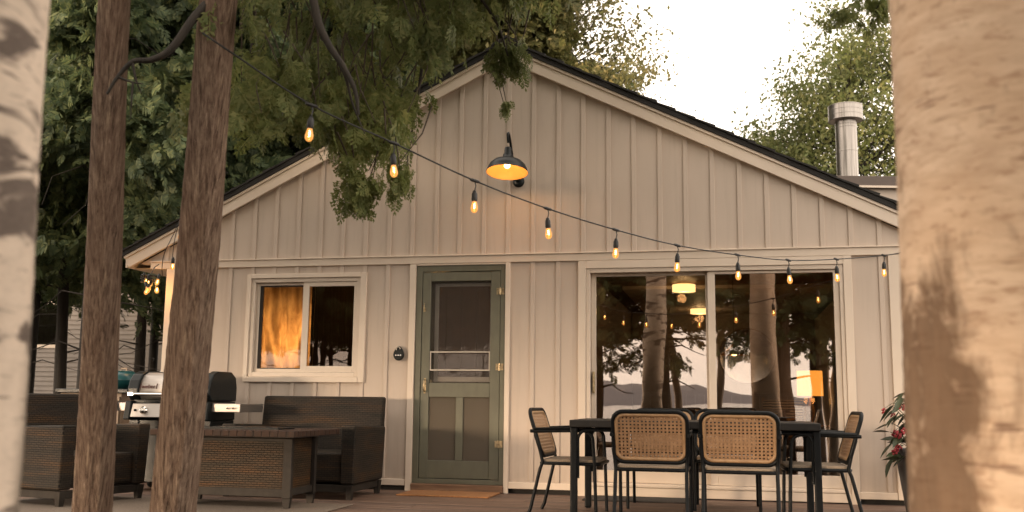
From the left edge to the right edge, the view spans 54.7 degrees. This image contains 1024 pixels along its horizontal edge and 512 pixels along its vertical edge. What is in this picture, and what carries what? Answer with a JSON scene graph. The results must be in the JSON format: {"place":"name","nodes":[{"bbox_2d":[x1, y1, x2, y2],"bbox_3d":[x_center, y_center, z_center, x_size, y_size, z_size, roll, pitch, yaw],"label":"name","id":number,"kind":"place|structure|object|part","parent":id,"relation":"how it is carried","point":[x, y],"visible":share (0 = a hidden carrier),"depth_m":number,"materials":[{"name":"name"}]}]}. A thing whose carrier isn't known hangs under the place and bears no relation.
{"place":"outdoors","nodes":[
{"label":"outdoors","id":0,"kind":"place"},
{"bbox_2d":[572,0,895,175],"label":"sky","id":1,"kind":"structure","parent":0,"point":[728,41],"materials":[{"name":"white"}]},
{"bbox_2d":[827,352,839,475],"bbox_3d":[3.590,1.722,10.592,0.315,1.350,0.700,-1,-9,12],"label":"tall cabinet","id":2,"kind":"object","parent":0,"point":[832,393],"visible":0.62,"depth_m":10.51,"materials":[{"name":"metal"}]},
{"bbox_3d":[3.446,1.478,10.661,0.014,0.750,0.600,-1,-9,12],"label":"door","id":3,"kind":"part","parent":2,"relation":"part of","materials":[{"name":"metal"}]},
{"bbox_3d":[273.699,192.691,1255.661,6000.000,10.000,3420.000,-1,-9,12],"label":"ground","id":4,"kind":"structure","parent":0,"visible":0},
{"bbox_2d":[0,0,49,511],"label":"birch tree","id":5,"kind":"object","parent":4,"relation":"on","point":[23,33],"visible":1,"depth_m":1.64,"materials":[{"name":"white plant"}]},
{"bbox_2d":[28,168,81,392],"bbox_3d":[-9.156,-1.995,18.588,4.652,12.908,5.227,-2,-9,14],"label":"cedar tree","id":6,"kind":"object","parent":4,"relation":"on","point":[36,306],"depth_m":18.11,"materials":[{"name":"green plant"}]},
{"bbox_2d":[34,293,162,393],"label":"white house","id":7,"kind":"structure","parent":4,"relation":"on","point":[44,377],"depth_m":23.65,"materials":[{"name":"painted siding"}]},
{"bbox_2d":[37,301,56,347],"bbox_3d":[-11.404,1.644,23.739,1.340,1.120,0.059,1,-8,0],"label":"window","id":8,"kind":"structure","parent":7,"relation":"in","point":[46,334],"depth_m":23.74,"materials":[{"name":"glass"}]},
{"bbox_2d":[40,279,162,371],"bbox_3d":[-8.011,-2.126,21.698,5.782,14.097,5.528,8,-11,-42],"label":"cedar tree","id":9,"kind":"object","parent":4,"relation":"on","point":[153,357],"depth_m":21.39,"materials":[{"name":"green plant"}]},
{"bbox_2d":[40,7,168,372],"bbox_3d":[-6.757,-2.009,18.390,4.758,12.930,4.422,3,-9,-14],"label":"cedar tree","id":10,"kind":"object","parent":4,"relation":"on","point":[139,343],"depth_m":17.80,"materials":[{"name":"green plant"}]},
{"bbox_2d":[32,5,230,393],"bbox_3d":[-7.436,-2.014,17.067,5.068,12.539,5.301,3,-9,-18],"label":"cedar tree","id":11,"kind":"object","parent":4,"relation":"on","point":[65,302],"visible":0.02,"depth_m":16.12,"materials":[{"name":"green plant"}]},
{"bbox_2d":[30,0,240,388],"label":"cedar tree","id":12,"kind":"object","parent":4,"relation":"on","point":[152,199],"visible":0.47,"depth_m":14.32,"materials":[{"name":"green plant"}]},
{"bbox_2d":[77,0,326,354],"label":"cedar tree","id":13,"kind":"object","parent":4,"relation":"on","point":[249,164],"visible":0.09,"depth_m":16.69,"materials":[{"name":"green plant"}]},
{"bbox_2d":[71,0,352,511],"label":"cedar tree","id":14,"kind":"object","parent":4,"relation":"on","point":[94,474],"visible":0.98,"depth_m":4.84,"materials":[{"name":"brown plant"}]},
{"bbox_2d":[276,35,329,155],"bbox_3d":[-5.396,-2.345,21.296,5.407,14.471,5.025,-1,-8,10],"label":"cedar tree","id":15,"kind":"object","parent":4,"relation":"on","point":[292,148],"depth_m":19.72,"materials":[{"name":"green plant"}]},
{"bbox_2d":[234,0,439,159],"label":"cedar tree","id":16,"kind":"object","parent":4,"relation":"on","point":[329,30],"depth_m":19.03,"materials":[{"name":"green plant"}]},
{"bbox_2d":[106,0,571,511],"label":"cedar tree","id":17,"kind":"object","parent":4,"relation":"on","point":[211,114],"visible":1,"depth_m":5.46,"materials":[{"name":"green plant"}]},
{"bbox_2d":[399,0,487,95],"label":"cedar tree","id":18,"kind":"object","parent":4,"relation":"on","point":[457,58],"visible":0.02,"depth_m":19.75,"materials":[{"name":"green plant"}]},
{"bbox_2d":[20,482,905,511],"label":"deck","id":19,"kind":"structure","parent":4,"relation":"on","point":[370,500],"depth_m":8.57,"materials":[{"name":"brown wood"}]},
{"bbox_2d":[56,388,134,423],"bbox_3d":[-4.287,1.868,10.369,0.840,0.938,0.500,-1,-9,12],"label":"side cabinet","id":20,"kind":"object","parent":19,"relation":"on","point":[122,396],"visible":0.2,"depth_m":10.17,"materials":[{"name":"black plastic"}]},
{"bbox_3d":[-4.180,1.850,10.110,0.330,0.820,0.017,-1,-9,12],"label":"door","id":21,"kind":"part","parent":20,"relation":"part of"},
{"bbox_2d":[118,368,134,388],"bbox_3d":[-4.067,1.282,10.356,0.344,0.222,0.344,-1,-9,12],"label":"round cooker","id":22,"kind":"object","parent":20,"relation":"on","point":[124,378],"visible":0.54,"depth_m":10.23,"materials":[{"name":"teal metal"}]},
{"bbox_2d":[19,496,353,511],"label":"outdoor rug","id":23,"kind":"object","parent":19,"relation":"on","point":[127,504],"visible":0.61,"depth_m":8.01,"materials":[{"name":"beige fabric"}]},
{"bbox_2d":[20,393,149,506],"bbox_3d":[-3.766,1.629,8.443,0.872,0.900,0.929,-3,-9,25],"label":"wicker armchair","id":24,"kind":"object","parent":23,"relation":"on","point":[50,437],"visible":0.53,"depth_m":8.36,"materials":[{"name":"black wicker"}]},
{"bbox_2d":[150,426,339,508],"bbox_3d":[-2.217,1.746,8.271,1.257,0.628,0.927,-1,-9,12],"label":"fire table","id":25,"kind":"object","parent":23,"relation":"on","point":[258,461],"visible":0.81,"depth_m":8.03,"materials":[{"name":"brown wicker"}]},
{"bbox_2d":[117,371,262,486],"bbox_3d":[-3.220,1.686,9.575,1.470,1.130,0.603,-1,-9,12],"label":"gas grill","id":26,"kind":"object","parent":19,"relation":"on","point":[144,389],"visible":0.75,"depth_m":9.46,"materials":[{"name":"metal"}]},
{"bbox_2d":[222,396,385,500],"bbox_3d":[-1.920,1.764,9.239,1.289,0.905,0.852,-1,-9,12],"label":"loveseat","id":27,"kind":"object","parent":19,"relation":"on","point":[350,459],"visible":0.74,"depth_m":9.47,"materials":[{"name":"wicker"}]},
{"bbox_2d":[396,490,499,497],"bbox_3d":[-0.593,2.235,9.294,0.880,0.014,0.480,-1,-9,12],"label":"doormat","id":28,"kind":"object","parent":19,"relation":"on","point":[457,494],"visible":1,"depth_m":9.21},
{"bbox_2d":[527,407,608,511],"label":"dining chair","id":29,"kind":"object","parent":19,"relation":"on","point":[548,430],"visible":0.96,"depth_m":7.76,"materials":[{"name":"metal"}]},
{"bbox_2d":[582,495,684,503],"bbox_3d":[1.144,2.209,8.978,0.970,0.012,0.400,-1,-9,12],"label":"doormat","id":30,"kind":"object","parent":19,"relation":"on","point":[656,500],"visible":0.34,"depth_m":8.90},
{"bbox_2d":[610,409,692,511],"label":"dining chair","id":31,"kind":"object","parent":19,"relation":"on","point":[682,462],"visible":1,"depth_m":7.06,"materials":[{"name":"wicker"}]},
{"bbox_2d":[626,408,693,508],"bbox_3d":[1.282,1.733,8.505,0.583,0.834,0.587,-1,-9,12],"label":"dining chair","id":32,"kind":"object","parent":19,"relation":"on","point":[689,413],"visible":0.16,"depth_m":8.73,"materials":[{"name":"wicker"}]},
{"bbox_2d":[569,418,822,511],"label":"dining table","id":33,"kind":"object","parent":19,"relation":"on","point":[812,449],"visible":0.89,"depth_m":7.54,"materials":[{"name":"black plastic"}]},
{"bbox_2d":[693,409,761,511],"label":"dining chair","id":34,"kind":"object","parent":19,"relation":"on","point":[696,456],"visible":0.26,"depth_m":8.53,"materials":[{"name":"wicker"}]},
{"bbox_2d":[697,410,781,511],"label":"dining chair","id":35,"kind":"object","parent":19,"relation":"on","point":[741,466],"visible":1,"depth_m":6.88,"materials":[{"name":"wicker"}]},
{"bbox_2d":[780,411,863,511],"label":"dining chair","id":36,"kind":"object","parent":19,"relation":"on","point":[849,434],"visible":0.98,"depth_m":7.26,"materials":[{"name":"metal"}]},
{"bbox_2d":[873,393,908,511],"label":"potted begonia","id":37,"kind":"object","parent":19,"relation":"on","point":[898,454],"visible":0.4,"depth_m":8.14,"materials":[{"name":"green plant"}]},
{"bbox_2d":[122,35,905,504],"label":"cottage","id":38,"kind":"structure","parent":4,"relation":"on","point":[498,315],"depth_m":9.89,"materials":[{"name":"paint"}]},
{"bbox_2d":[140,222,178,294],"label":"string lights","id":39,"kind":"object","parent":38,"relation":"hanging from","point":[147,280],"visible":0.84,"depth_m":10.31,"materials":[{"name":"black"}]},
{"bbox_2d":[242,272,367,382],"bbox_3d":[-2.107,0.751,10.282,1.323,1.118,0.268,-1,-9,12],"label":"window","id":40,"kind":"structure","parent":38,"relation":"in","point":[278,310],"depth_m":10.29,"materials":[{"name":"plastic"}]},
{"bbox_2d":[393,346,403,360],"bbox_3d":[-1.133,0.972,9.887,0.112,0.147,0.046,-1,-9,12],"label":"lock box","id":41,"kind":"object","parent":38,"relation":"attached to","point":[398,354],"visible":1,"depth_m":9.88,"materials":[{"name":"black plastic"}]},
{"bbox_2d":[430,281,490,397],"bbox_3d":[-0.498,1.202,9.832,0.800,2.060,0.090,-1,-9,12],"label":"inner door","id":42,"kind":"structure","parent":38,"relation":"in","point":[434,378],"depth_m":9.96,"materials":[{"name":"paint"}]},
{"bbox_2d":[418,271,503,479],"bbox_3d":[-0.497,1.160,9.752,0.842,2.030,0.080,-1,-9,12],"label":"screen door","id":43,"kind":"structure","parent":38,"relation":"in","point":[459,435],"depth_m":9.72,"materials":[{"name":"green paint"}]},
{"bbox_2d":[486,132,527,187],"bbox_3d":[-0.008,-0.952,9.571,0.400,0.437,0.739,-1,-9,12],"label":"wall lamp","id":44,"kind":"object","parent":38,"relation":"attached to","point":[507,165],"visible":1,"depth_m":9.49,"materials":[{"name":"black metal"}]},
{"bbox_2d":[202,32,898,283],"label":"string lights","id":45,"kind":"object","parent":38,"relation":"hanging from","point":[393,169],"visible":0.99,"depth_m":5.93,"materials":[{"name":"black plastic"}]},
{"bbox_2d":[672,282,694,292],"bbox_3d":[2.256,0.412,12.996,0.300,0.114,0.300,-1,-9,12],"label":"ceiling light","id":46,"kind":"object","parent":38,"relation":"attached to","point":[683,287],"visible":1,"depth_m":12.89,"materials":[{"name":"beige fabric"}]},
{"bbox_2d":[690,308,705,314],"bbox_3d":[3.067,0.887,16.162,0.300,0.114,0.300,-1,-9,12],"label":"ceiling light","id":47,"kind":"object","parent":38,"relation":"attached to","point":[698,311],"visible":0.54,"depth_m":16.04,"materials":[{"name":"beige fabric"}]},
{"bbox_2d":[578,256,860,504],"bbox_3d":[1.886,1.141,9.286,2.537,2.241,0.150,-1,-9,12],"label":"sliding door","id":48,"kind":"structure","parent":38,"relation":"in","point":[648,484],"depth_m":9.25,"materials":[{"name":"paint"}]},
{"bbox_2d":[721,275,747,355],"bbox_3d":[2.701,0.724,12.076,0.330,0.990,0.330,-1,-9,12],"label":"pendant lamp","id":49,"kind":"object","parent":38,"relation":"hanging from","point":[733,350],"visible":1,"depth_m":11.94,"materials":[{"name":"white metal"}]},
{"bbox_2d":[693,409,789,474],"bbox_3d":[2.743,2.208,11.844,1.100,0.735,0.800,-1,-9,12],"label":"table","id":50,"kind":"object","parent":38,"relation":"on","point":[781,415],"visible":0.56,"depth_m":11.44,"materials":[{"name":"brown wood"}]},
{"bbox_2d":[719,328,775,383],"bbox_3d":[3.981,1.694,16.753,0.948,0.948,0.024,-1,-9,12],"label":"round mirror","id":51,"kind":"object","parent":38,"relation":"attached to","point":[756,364],"visible":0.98,"depth_m":16.74,"materials":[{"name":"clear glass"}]},
{"bbox_2d":[738,398,807,460],"bbox_3d":[3.367,2.267,12.693,0.676,0.894,0.778,-6,-10,37],"label":"lounge chair","id":52,"kind":"object","parent":38,"relation":"on","point":[795,407],"visible":0.32,"depth_m":12.83,"materials":[{"name":"wicker"}]},
{"bbox_2d":[793,425,831,473],"bbox_3d":[3.616,2.318,11.895,0.480,0.550,0.400,-1,-9,12],"label":"side table","id":53,"kind":"object","parent":38,"relation":"on","point":[795,451],"visible":0.29,"depth_m":11.77,"materials":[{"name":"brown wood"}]},
{"bbox_2d":[797,371,823,421],"bbox_3d":[3.613,1.721,11.985,0.310,0.655,0.310,-1,-9,12],"label":"table lamp","id":54,"kind":"object","parent":53,"relation":"on","point":[809,383],"visible":0.79,"depth_m":11.89,"materials":[{"name":"beige fabric"}]},
{"bbox_2d":[460,0,613,80],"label":"cedar tree","id":55,"kind":"object","parent":4,"relation":"on","point":[566,56],"visible":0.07,"depth_m":19.62,"materials":[{"name":"green plant"}]},
{"bbox_2d":[449,0,694,98],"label":"broadleaf tree","id":56,"kind":"object","parent":4,"relation":"on","point":[623,76],"visible":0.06,"depth_m":20.44,"materials":[{"name":"green plant"}]},
{"bbox_2d":[576,0,641,94],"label":"cedar tree","id":57,"kind":"object","parent":4,"relation":"on","point":[609,60],"depth_m":22.42,"materials":[{"name":"green plant"}]},
{"bbox_2d":[623,73,703,119],"bbox_3d":[4.149,0.186,29.114,4.735,11.945,4.293,0,-8,6],"label":"broadleaf tree","id":58,"kind":"object","parent":4,"relation":"on","point":[639,89],"depth_m":29.92,"materials":[{"name":"green plant"}]},
{"bbox_2d":[740,121,831,173],"bbox_3d":[7.749,1.086,29.157,5.487,10.254,5.697,-1,-9,11],"label":"broadleaf tree","id":59,"kind":"object","parent":4,"relation":"on","point":[771,137],"depth_m":28.73,"materials":[{"name":"green plant"}]},
{"bbox_2d":[731,18,896,175],"bbox_3d":[8.914,-0.355,26.140,6.916,12.253,6.831,-5,-10,34],"label":"broadleaf tree","id":60,"kind":"object","parent":4,"relation":"on","point":[819,102],"visible":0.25,"depth_m":25.75,"materials":[{"name":"green plant"}]},
{"bbox_2d":[762,0,896,175],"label":"broadleaf tree","id":61,"kind":"object","parent":4,"relation":"on","point":[880,55],"visible":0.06,"depth_m":27.97,"materials":[{"name":"green plant"}]},
{"bbox_2d":[813,0,889,42],"bbox_3d":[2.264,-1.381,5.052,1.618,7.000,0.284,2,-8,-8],"label":"pine tree","id":62,"kind":"object","parent":4,"relation":"on","point":[878,9],"visible":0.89,"depth_m":4.98,"materials":[{"name":"green plant"}]},
{"bbox_2d":[889,0,1023,511],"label":"birch tree","id":63,"kind":"object","parent":4,"relation":"on","point":[958,82],"visible":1,"depth_m":1.87,"materials":[{"name":"beige plant"}]}
]}

